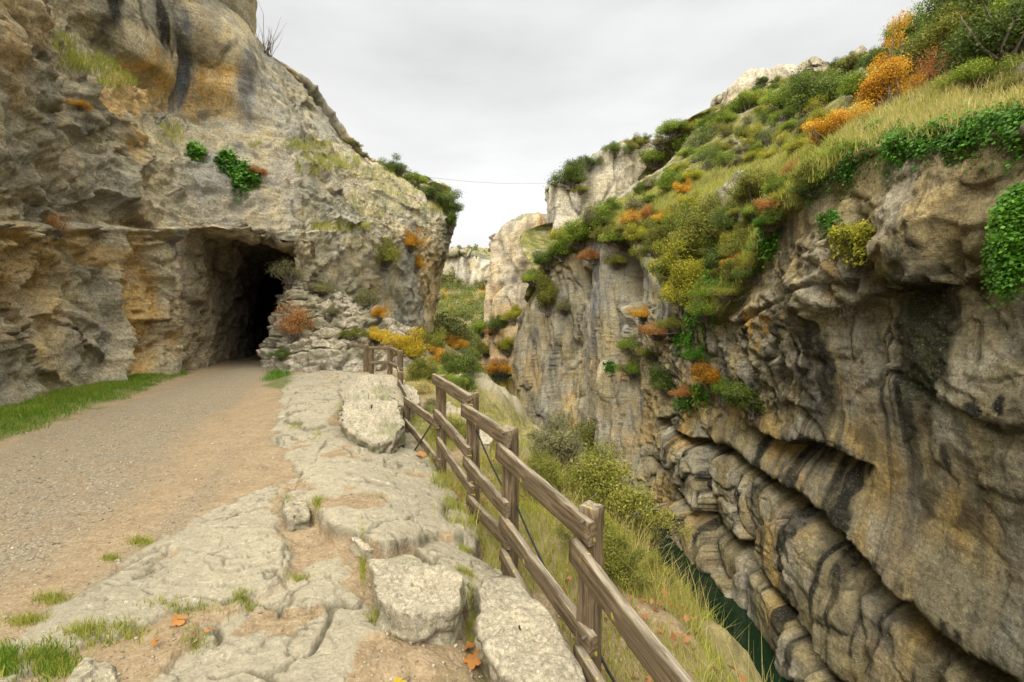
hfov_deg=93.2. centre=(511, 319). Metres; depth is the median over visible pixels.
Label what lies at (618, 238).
shrub
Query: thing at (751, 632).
river
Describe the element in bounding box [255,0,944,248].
sky
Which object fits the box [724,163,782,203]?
shrub
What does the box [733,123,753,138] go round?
shrub
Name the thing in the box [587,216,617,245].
shrub
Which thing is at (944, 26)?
shrub
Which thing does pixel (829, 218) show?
ivy
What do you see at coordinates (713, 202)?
shrub
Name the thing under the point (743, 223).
shrub
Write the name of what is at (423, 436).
guy wire
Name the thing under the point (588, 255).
shrub
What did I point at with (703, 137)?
shrub
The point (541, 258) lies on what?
shrub
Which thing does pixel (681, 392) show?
shrub
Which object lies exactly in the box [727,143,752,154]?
shrub
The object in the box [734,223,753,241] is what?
shrub
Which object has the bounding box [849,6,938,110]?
shrub
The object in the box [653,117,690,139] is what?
shrub
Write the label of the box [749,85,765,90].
shrub
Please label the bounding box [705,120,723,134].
shrub
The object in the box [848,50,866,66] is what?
shrub
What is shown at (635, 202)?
shrub
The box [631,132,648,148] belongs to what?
shrub
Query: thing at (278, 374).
path edge grass
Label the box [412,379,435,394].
bush
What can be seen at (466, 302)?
valley wood
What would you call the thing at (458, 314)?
shrub
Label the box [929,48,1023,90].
shrub
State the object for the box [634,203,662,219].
shrub
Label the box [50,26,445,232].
ledge grass
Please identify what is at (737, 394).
shrub
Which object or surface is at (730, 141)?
shrub
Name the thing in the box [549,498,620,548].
bush
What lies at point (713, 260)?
shrub
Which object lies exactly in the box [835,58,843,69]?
shrub
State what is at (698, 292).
shrub
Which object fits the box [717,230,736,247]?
shrub
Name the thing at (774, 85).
shrub
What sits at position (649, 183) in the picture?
shrub
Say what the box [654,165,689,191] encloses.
shrub
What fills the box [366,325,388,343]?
shrub
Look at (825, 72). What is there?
shrub
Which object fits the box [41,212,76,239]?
shrub
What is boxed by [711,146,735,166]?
shrub
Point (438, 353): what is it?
shrub
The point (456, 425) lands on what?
bush
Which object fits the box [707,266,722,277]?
shrub
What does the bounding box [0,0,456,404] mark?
cliff
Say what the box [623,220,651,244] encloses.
shrub
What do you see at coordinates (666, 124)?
shrub
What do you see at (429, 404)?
bush
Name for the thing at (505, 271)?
valley crag
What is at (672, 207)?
shrub
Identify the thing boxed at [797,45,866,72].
summit outcrop
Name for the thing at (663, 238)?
shrub
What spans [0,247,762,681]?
ground
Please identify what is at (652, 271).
shrub
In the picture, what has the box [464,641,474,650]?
fallen leaf
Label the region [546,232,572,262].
shrub
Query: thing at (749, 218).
shrub
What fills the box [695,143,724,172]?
shrub
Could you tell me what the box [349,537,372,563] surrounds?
rock slab
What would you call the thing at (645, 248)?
shrub
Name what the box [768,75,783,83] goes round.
shrub
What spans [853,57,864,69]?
shrub
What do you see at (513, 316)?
shrub
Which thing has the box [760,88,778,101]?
shrub
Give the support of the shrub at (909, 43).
on the hillside
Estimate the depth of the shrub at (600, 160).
70.70 m
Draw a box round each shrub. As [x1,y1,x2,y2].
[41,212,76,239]
[66,98,94,112]
[246,163,269,177]
[248,4,281,56]
[264,257,306,287]
[266,345,290,360]
[271,300,319,342]
[305,278,336,296]
[317,302,343,316]
[335,325,369,341]
[347,138,362,148]
[351,285,381,309]
[358,151,369,157]
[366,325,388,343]
[369,305,389,320]
[373,236,401,270]
[377,153,408,177]
[378,323,432,359]
[401,168,428,186]
[403,227,426,252]
[405,354,445,381]
[413,245,424,272]
[414,325,448,354]
[418,179,445,203]
[428,346,453,364]
[432,369,468,386]
[436,185,465,212]
[436,344,486,375]
[439,190,459,234]
[445,334,469,351]
[451,307,470,316]
[456,372,478,390]
[468,320,485,337]
[472,340,489,357]
[482,356,511,375]
[483,327,495,335]
[484,312,509,332]
[495,332,514,355]
[500,305,522,324]
[519,266,543,287]
[529,245,558,269]
[533,262,560,315]
[543,157,590,190]
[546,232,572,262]
[547,225,570,242]
[551,297,570,314]
[554,218,592,250]
[570,185,589,194]
[572,199,621,240]
[573,154,603,170]
[575,246,599,264]
[581,201,605,230]
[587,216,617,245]
[597,226,629,250]
[599,211,618,225]
[600,140,629,158]
[601,252,629,268]
[602,195,622,211]
[611,222,632,233]
[613,333,639,354]
[613,357,642,377]
[615,208,644,224]
[620,193,649,211]
[620,219,649,227]
[621,137,638,153]
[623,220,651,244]
[627,303,650,321]
[628,238,670,258]
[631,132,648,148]
[631,180,646,194]
[634,146,667,171]
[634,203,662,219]
[634,343,660,360]
[636,318,667,340]
[638,215,673,243]
[640,203,663,215]
[641,191,657,203]
[642,134,652,144]
[643,173,658,190]
[645,236,701,278]
[645,257,666,276]
[645,359,677,394]
[647,135,675,149]
[648,214,666,224]
[649,208,672,224]
[650,136,667,152]
[651,228,671,247]
[651,310,683,333]
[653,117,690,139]
[653,234,703,318]
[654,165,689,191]
[655,149,674,157]
[658,192,733,255]
[660,117,680,140]
[660,132,689,156]
[660,201,696,230]
[663,199,697,226]
[664,226,685,241]
[668,381,698,400]
[669,160,690,172]
[671,259,702,288]
[672,178,693,194]
[674,188,701,207]
[675,144,698,156]
[676,121,684,130]
[677,120,718,147]
[677,231,714,262]
[679,167,702,183]
[679,344,715,365]
[680,296,717,322]
[682,121,693,133]
[683,359,720,388]
[685,144,710,162]
[685,277,709,300]
[686,258,706,279]
[692,112,716,128]
[693,274,706,287]
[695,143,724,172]
[695,204,708,215]
[695,242,716,257]
[700,241,731,270]
[701,108,741,127]
[701,140,714,153]
[703,192,720,208]
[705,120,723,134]
[705,275,742,302]
[706,282,724,300]
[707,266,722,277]
[708,201,740,232]
[708,282,753,301]
[709,105,724,116]
[709,140,732,151]
[710,373,732,398]
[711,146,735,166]
[713,119,740,138]
[714,226,753,257]
[714,255,742,280]
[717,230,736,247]
[717,377,769,419]
[720,252,742,265]
[724,100,740,113]
[724,138,739,144]
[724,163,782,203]
[724,191,735,205]
[724,204,744,218]
[726,154,744,166]
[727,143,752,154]
[728,84,771,113]
[729,266,764,283]
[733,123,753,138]
[733,219,750,231]
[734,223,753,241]
[734,251,751,261]
[735,166,781,198]
[736,252,756,272]
[737,133,757,144]
[739,205,757,224]
[741,112,754,124]
[741,148,767,161]
[742,198,761,220]
[746,123,768,139]
[747,141,763,152]
[748,104,772,113]
[748,120,779,147]
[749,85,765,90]
[749,235,761,252]
[750,88,770,106]
[750,193,782,214]
[751,106,775,125]
[751,212,784,232]
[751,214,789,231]
[753,197,760,215]
[754,75,768,86]
[756,64,817,114]
[757,148,781,159]
[757,170,794,196]
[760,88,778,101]
[760,200,787,222]
[765,82,780,92]
[765,113,780,126]
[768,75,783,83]
[768,188,787,206]
[769,105,797,122]
[769,128,791,147]
[771,58,855,119]
[776,117,803,131]
[777,74,790,86]
[779,156,803,177]
[781,135,809,155]
[785,176,820,197]
[788,158,822,189]
[790,177,805,196]
[792,110,813,127]
[793,131,806,140]
[796,125,804,133]
[800,93,880,144]
[803,92,827,111]
[803,104,837,131]
[808,65,841,81]
[818,138,860,163]
[825,57,842,69]
[825,219,876,269]
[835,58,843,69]
[835,66,879,97]
[841,51,857,65]
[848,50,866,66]
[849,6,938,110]
[853,46,899,70]
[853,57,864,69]
[867,43,887,55]
[877,1,930,43]
[881,0,998,76]
[889,20,934,63]
[902,0,996,34]
[907,42,960,85]
[909,0,1023,52]
[924,0,1023,75]
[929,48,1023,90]
[983,68,1023,92]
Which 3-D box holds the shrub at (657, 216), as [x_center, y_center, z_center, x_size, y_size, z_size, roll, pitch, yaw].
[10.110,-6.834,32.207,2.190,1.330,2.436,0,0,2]
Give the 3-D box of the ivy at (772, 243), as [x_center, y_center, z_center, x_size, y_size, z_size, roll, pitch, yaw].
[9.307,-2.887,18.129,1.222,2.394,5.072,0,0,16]
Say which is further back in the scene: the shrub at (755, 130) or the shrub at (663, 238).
the shrub at (755, 130)
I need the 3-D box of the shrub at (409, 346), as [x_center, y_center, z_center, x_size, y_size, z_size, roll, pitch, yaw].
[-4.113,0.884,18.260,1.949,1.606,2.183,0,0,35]
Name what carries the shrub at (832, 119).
on the hillside
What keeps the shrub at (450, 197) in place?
on the cliff at (94, 295)
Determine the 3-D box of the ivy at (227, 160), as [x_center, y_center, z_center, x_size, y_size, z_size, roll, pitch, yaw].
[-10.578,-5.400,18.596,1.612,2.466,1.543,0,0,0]
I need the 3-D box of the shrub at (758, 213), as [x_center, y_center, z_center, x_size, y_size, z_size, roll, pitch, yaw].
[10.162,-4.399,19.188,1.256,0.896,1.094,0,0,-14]
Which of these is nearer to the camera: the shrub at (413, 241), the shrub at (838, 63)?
the shrub at (413, 241)
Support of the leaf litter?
on the ground at (316, 627)
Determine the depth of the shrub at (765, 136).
31.62 m
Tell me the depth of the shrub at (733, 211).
20.85 m
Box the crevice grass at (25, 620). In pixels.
[0,398,478,681]
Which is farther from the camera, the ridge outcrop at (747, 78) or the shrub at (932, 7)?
the ridge outcrop at (747, 78)
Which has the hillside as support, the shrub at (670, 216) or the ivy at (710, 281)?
the shrub at (670, 216)
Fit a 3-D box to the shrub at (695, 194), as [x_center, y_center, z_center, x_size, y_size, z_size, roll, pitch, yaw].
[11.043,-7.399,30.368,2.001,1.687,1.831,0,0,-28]
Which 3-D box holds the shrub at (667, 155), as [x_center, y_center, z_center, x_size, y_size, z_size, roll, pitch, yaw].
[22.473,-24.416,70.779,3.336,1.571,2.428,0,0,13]
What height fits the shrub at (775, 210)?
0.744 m
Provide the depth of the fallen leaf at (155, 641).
2.62 m
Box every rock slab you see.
[67,657,117,681]
[278,488,310,531]
[338,374,405,453]
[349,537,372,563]
[367,372,411,401]
[368,554,466,645]
[394,384,419,419]
[446,401,465,426]
[474,575,585,681]
[479,430,493,452]
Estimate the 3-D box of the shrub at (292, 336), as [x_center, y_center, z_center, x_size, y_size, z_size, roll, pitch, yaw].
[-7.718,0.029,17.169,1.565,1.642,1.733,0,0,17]
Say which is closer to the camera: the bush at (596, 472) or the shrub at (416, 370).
the bush at (596, 472)
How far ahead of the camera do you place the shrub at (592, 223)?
35.20 m
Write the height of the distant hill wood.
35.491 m
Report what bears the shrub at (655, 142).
on the hillside
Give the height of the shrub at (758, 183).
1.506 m
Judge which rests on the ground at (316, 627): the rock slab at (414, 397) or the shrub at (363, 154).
the rock slab at (414, 397)
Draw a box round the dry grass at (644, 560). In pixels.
[479,440,794,681]
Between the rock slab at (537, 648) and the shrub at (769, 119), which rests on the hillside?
the shrub at (769, 119)
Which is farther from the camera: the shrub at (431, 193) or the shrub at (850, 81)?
the shrub at (431, 193)
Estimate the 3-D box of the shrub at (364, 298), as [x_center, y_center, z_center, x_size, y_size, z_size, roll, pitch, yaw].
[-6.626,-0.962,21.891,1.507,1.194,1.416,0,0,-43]
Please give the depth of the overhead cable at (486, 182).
59.13 m
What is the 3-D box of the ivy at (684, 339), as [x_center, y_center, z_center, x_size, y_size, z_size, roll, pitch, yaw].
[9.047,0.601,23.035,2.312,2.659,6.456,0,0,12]
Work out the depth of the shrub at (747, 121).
44.85 m
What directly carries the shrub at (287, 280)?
on the rock rib
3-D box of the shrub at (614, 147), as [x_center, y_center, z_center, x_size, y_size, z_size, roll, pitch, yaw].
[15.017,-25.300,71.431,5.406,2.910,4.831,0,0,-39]
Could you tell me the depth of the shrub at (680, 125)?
67.01 m
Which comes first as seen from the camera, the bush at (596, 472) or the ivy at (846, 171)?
the bush at (596, 472)
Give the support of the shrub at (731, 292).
on the hillside
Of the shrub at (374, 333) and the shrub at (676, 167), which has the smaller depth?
the shrub at (374, 333)
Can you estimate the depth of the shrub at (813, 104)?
31.54 m
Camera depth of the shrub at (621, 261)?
33.66 m
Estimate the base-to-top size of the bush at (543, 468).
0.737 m
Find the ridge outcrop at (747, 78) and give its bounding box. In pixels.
[710,63,802,107]
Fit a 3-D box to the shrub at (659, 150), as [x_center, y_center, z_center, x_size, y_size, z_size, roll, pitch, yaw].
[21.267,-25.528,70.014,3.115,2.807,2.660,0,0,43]
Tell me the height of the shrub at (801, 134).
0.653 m
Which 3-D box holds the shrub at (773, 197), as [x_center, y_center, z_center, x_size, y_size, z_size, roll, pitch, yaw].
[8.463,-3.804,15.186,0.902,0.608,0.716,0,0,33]
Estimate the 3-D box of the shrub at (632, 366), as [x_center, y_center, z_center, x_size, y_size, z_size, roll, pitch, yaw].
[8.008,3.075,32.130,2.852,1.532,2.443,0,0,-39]
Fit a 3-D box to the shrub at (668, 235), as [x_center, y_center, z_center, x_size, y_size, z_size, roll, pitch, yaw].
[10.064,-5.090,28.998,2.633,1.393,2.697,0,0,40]
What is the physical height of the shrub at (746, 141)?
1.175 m
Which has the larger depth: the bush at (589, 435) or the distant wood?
the distant wood
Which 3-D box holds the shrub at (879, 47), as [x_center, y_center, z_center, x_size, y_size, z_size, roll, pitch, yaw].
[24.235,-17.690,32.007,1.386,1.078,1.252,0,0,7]
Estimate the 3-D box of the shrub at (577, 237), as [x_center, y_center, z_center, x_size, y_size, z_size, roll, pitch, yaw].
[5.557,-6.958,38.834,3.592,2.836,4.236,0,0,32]
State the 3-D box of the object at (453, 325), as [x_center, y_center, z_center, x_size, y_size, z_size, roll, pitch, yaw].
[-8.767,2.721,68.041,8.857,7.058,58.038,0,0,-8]
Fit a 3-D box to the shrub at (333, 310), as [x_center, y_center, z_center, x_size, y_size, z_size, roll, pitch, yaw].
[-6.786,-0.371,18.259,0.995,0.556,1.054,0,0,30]
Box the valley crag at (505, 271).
[481,212,546,373]
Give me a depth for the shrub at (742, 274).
17.65 m
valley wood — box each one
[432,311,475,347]
[435,282,484,359]
[437,284,484,327]
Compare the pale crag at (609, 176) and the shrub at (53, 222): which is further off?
the pale crag at (609, 176)
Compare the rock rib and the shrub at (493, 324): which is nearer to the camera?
the rock rib
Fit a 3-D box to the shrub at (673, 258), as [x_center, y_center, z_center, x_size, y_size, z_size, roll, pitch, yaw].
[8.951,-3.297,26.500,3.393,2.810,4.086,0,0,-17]
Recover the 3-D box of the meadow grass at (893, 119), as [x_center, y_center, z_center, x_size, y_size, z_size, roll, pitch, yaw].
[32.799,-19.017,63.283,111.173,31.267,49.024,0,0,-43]
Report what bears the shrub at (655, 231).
on the hillside
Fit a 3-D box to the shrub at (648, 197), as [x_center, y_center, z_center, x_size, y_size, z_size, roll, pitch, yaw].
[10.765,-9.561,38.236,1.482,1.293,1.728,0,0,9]
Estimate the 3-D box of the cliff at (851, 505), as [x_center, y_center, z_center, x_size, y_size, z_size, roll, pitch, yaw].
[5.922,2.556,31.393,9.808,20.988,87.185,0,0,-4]
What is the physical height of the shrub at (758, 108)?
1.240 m
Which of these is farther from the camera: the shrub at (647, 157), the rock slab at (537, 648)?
the shrub at (647, 157)
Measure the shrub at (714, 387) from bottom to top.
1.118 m
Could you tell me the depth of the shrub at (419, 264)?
29.20 m
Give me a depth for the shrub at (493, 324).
94.58 m
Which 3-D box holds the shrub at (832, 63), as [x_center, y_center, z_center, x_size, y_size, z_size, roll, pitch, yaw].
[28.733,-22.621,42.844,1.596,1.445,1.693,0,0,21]
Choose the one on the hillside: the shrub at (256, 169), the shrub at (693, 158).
the shrub at (693, 158)
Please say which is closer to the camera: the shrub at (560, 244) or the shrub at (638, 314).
the shrub at (638, 314)
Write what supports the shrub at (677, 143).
on the hillside
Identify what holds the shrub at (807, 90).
on the hillside
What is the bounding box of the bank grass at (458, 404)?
[395,353,765,681]
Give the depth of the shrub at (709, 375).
21.33 m
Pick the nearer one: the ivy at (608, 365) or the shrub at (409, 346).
the shrub at (409, 346)
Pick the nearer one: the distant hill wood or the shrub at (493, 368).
the shrub at (493, 368)
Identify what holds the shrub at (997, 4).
on the hillside
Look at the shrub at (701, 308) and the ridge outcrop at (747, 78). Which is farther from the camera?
the ridge outcrop at (747, 78)
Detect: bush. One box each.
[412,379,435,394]
[423,397,447,412]
[429,414,480,438]
[488,462,501,473]
[518,403,590,474]
[519,444,582,503]
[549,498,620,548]
[558,432,670,532]
[571,413,606,464]
[603,519,660,596]
[621,485,698,555]
[635,548,685,593]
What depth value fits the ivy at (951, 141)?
9.08 m
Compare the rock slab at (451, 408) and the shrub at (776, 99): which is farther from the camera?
the shrub at (776, 99)
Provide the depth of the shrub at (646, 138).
73.87 m
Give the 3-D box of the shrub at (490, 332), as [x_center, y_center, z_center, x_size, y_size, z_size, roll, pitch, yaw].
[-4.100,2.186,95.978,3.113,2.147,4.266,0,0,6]
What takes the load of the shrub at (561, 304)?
on the cliff at (851, 505)
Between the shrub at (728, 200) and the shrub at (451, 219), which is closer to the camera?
the shrub at (728, 200)
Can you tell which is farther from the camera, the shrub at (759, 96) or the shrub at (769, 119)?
the shrub at (759, 96)
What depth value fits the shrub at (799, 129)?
27.33 m
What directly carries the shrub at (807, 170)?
on the hillside
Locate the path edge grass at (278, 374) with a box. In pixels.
[259,368,292,381]
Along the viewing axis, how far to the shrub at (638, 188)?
42.80 m
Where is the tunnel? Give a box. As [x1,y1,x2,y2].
[176,222,315,370]
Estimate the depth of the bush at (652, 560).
4.01 m
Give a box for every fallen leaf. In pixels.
[151,638,161,645]
[171,615,189,625]
[393,676,408,681]
[415,451,426,457]
[463,649,481,668]
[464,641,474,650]
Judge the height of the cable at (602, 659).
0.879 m
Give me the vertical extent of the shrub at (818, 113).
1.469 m
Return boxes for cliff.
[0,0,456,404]
[441,245,489,289]
[511,115,1023,681]
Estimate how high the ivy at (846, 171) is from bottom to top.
3.550 m
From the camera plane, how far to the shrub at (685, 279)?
23.80 m
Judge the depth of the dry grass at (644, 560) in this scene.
4.11 m
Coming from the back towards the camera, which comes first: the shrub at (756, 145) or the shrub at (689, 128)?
the shrub at (689, 128)
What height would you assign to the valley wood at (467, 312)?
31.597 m
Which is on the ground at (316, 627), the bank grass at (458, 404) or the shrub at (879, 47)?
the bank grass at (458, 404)
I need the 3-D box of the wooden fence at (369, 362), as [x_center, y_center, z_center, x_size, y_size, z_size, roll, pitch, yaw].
[-4.539,1.500,15.806,0.579,1.384,4.031,0,0,-43]
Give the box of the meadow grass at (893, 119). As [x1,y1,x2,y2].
[615,49,1023,221]
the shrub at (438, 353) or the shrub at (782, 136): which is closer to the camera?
the shrub at (438, 353)
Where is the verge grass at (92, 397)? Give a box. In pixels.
[0,370,189,440]
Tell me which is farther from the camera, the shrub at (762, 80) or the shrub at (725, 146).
the shrub at (762, 80)
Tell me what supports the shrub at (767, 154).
on the hillside
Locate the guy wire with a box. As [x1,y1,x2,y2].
[414,419,433,450]
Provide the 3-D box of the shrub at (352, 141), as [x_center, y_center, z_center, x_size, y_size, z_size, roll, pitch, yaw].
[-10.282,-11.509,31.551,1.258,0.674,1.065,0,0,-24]
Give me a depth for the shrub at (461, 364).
16.74 m
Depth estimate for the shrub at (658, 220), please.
31.90 m
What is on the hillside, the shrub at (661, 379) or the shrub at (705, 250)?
the shrub at (705, 250)
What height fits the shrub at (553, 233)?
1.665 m
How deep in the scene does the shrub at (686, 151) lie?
48.78 m
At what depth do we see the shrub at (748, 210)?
19.66 m
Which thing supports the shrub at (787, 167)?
on the hillside
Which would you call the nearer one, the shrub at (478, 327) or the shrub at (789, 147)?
the shrub at (789, 147)
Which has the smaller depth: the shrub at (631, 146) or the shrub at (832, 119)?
the shrub at (832, 119)
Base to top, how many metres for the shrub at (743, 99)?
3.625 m
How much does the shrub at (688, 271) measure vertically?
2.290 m
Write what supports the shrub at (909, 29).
on the hillside
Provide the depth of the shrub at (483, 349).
98.02 m
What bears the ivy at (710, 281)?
attached to the cliff at (851, 505)
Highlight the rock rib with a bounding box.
[256,275,430,372]
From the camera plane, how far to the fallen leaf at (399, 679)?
2.37 m
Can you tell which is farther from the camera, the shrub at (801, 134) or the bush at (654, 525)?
the shrub at (801, 134)
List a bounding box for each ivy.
[184,138,207,163]
[213,147,261,203]
[602,360,615,380]
[671,311,715,353]
[671,382,715,421]
[701,241,723,302]
[745,226,781,269]
[796,134,872,215]
[813,208,844,255]
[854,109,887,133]
[864,97,1023,185]
[979,181,1023,311]
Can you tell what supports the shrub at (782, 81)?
on the hillside
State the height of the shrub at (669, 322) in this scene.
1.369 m
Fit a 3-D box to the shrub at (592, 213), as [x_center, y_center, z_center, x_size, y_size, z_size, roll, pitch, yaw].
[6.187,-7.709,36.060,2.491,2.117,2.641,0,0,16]
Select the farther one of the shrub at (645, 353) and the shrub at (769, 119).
the shrub at (769, 119)
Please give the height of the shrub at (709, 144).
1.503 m
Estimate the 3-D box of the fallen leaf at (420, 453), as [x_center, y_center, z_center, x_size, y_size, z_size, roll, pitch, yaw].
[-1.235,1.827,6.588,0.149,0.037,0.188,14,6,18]
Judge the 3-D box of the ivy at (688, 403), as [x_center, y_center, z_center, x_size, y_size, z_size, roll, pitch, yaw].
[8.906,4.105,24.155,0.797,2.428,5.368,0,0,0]
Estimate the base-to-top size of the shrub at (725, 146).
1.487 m
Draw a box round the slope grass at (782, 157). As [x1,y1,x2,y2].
[601,127,861,310]
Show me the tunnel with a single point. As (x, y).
(228, 299)
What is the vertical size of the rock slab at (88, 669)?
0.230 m
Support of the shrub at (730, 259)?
on the hillside
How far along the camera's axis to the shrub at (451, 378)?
13.51 m
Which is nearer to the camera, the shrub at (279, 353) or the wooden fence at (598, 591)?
the wooden fence at (598, 591)
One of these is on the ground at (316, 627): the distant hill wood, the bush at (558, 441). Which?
the bush at (558, 441)
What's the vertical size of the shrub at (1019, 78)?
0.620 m
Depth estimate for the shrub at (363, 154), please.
30.57 m
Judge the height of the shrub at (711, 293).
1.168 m
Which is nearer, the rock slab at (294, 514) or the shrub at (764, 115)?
the rock slab at (294, 514)
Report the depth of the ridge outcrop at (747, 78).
57.42 m
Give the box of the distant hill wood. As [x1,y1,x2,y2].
[451,243,490,255]
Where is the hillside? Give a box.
[520,22,1023,327]
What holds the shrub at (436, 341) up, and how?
on the rock rib
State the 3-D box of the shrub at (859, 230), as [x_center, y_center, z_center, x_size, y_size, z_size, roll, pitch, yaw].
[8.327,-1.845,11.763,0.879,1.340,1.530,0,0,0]
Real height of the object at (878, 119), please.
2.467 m
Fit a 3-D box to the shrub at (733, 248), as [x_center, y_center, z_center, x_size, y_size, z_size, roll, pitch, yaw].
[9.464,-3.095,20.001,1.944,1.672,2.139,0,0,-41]
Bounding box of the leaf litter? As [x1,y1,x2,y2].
[428,450,745,681]
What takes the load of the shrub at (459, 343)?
on the ground at (316, 627)
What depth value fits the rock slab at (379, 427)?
7.27 m
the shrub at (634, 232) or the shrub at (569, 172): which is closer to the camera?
the shrub at (634, 232)
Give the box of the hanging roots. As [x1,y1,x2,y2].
[812,298,890,326]
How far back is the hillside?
33.00 m
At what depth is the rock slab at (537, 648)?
2.67 m
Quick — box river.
[489,375,790,681]
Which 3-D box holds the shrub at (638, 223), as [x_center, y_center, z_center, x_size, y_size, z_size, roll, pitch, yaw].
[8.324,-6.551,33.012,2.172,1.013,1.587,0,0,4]
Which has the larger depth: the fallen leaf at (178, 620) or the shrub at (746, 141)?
the shrub at (746, 141)
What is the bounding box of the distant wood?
[441,267,485,290]
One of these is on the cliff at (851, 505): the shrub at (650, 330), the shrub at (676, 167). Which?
the shrub at (650, 330)
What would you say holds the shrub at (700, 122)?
on the hillside
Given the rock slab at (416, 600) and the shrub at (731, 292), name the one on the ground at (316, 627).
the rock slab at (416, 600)
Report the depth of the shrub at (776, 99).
40.47 m
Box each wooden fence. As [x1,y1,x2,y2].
[344,342,402,376]
[397,367,693,681]
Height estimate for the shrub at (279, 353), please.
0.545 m
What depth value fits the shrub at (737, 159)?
32.20 m
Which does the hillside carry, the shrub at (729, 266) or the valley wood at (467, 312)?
the shrub at (729, 266)
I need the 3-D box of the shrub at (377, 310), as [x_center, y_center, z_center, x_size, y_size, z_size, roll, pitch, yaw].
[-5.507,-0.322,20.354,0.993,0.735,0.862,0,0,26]
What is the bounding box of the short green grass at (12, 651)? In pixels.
[0,629,82,681]
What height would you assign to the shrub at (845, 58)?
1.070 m
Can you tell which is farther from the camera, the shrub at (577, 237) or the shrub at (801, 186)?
the shrub at (577, 237)
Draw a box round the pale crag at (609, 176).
[544,139,652,232]
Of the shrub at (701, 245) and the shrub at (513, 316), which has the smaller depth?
the shrub at (701, 245)
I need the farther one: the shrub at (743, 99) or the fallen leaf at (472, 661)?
the shrub at (743, 99)
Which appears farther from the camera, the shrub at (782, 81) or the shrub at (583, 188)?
the shrub at (583, 188)
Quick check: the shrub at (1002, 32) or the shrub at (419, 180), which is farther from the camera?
the shrub at (419, 180)
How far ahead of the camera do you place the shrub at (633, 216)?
32.42 m
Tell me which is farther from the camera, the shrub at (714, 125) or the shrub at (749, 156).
the shrub at (714, 125)
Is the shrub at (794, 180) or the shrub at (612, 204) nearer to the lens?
the shrub at (794, 180)
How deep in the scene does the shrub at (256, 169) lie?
18.97 m
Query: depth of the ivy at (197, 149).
17.71 m
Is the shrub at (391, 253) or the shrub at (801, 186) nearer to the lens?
the shrub at (801, 186)
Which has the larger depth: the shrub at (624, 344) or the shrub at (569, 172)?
the shrub at (569, 172)
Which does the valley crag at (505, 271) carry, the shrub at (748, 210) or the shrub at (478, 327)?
the shrub at (478, 327)
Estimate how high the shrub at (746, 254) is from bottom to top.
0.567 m
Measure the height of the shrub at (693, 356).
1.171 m
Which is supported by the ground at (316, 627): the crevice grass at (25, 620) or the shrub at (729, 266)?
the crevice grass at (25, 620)
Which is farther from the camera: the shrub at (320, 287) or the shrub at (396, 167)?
the shrub at (396, 167)
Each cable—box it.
[430,177,556,183]
[476,429,615,681]
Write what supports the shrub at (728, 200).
on the hillside
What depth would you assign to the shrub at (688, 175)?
35.50 m
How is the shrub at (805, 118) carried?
on the hillside
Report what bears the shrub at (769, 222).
on the hillside
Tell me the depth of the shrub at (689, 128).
66.44 m
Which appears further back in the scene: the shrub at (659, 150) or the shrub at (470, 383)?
the shrub at (659, 150)
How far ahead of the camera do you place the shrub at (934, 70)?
15.04 m
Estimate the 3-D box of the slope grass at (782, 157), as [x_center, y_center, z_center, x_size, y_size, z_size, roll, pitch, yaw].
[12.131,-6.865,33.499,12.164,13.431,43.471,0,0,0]
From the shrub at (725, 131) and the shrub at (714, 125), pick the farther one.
the shrub at (714, 125)
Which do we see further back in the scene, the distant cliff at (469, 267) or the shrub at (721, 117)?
the distant cliff at (469, 267)
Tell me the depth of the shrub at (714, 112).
54.48 m
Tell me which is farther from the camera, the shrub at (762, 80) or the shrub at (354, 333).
the shrub at (762, 80)
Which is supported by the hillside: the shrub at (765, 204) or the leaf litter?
the shrub at (765, 204)
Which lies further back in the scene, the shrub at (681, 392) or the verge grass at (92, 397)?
the shrub at (681, 392)
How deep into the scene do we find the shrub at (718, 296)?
19.80 m
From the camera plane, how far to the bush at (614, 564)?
3.54 m
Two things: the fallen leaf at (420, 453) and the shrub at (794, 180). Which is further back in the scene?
the shrub at (794, 180)
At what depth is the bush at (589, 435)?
35.90 m
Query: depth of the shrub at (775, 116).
35.00 m
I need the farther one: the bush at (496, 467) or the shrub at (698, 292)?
the shrub at (698, 292)
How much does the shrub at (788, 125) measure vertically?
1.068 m
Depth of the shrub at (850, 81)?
22.88 m
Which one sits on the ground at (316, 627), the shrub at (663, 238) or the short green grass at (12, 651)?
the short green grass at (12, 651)
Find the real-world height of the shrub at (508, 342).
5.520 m
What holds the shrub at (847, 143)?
on the hillside
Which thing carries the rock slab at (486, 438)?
on the ground at (316, 627)
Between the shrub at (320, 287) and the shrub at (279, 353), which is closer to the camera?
the shrub at (279, 353)
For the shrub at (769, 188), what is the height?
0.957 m
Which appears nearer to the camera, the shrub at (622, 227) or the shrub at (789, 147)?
the shrub at (789, 147)

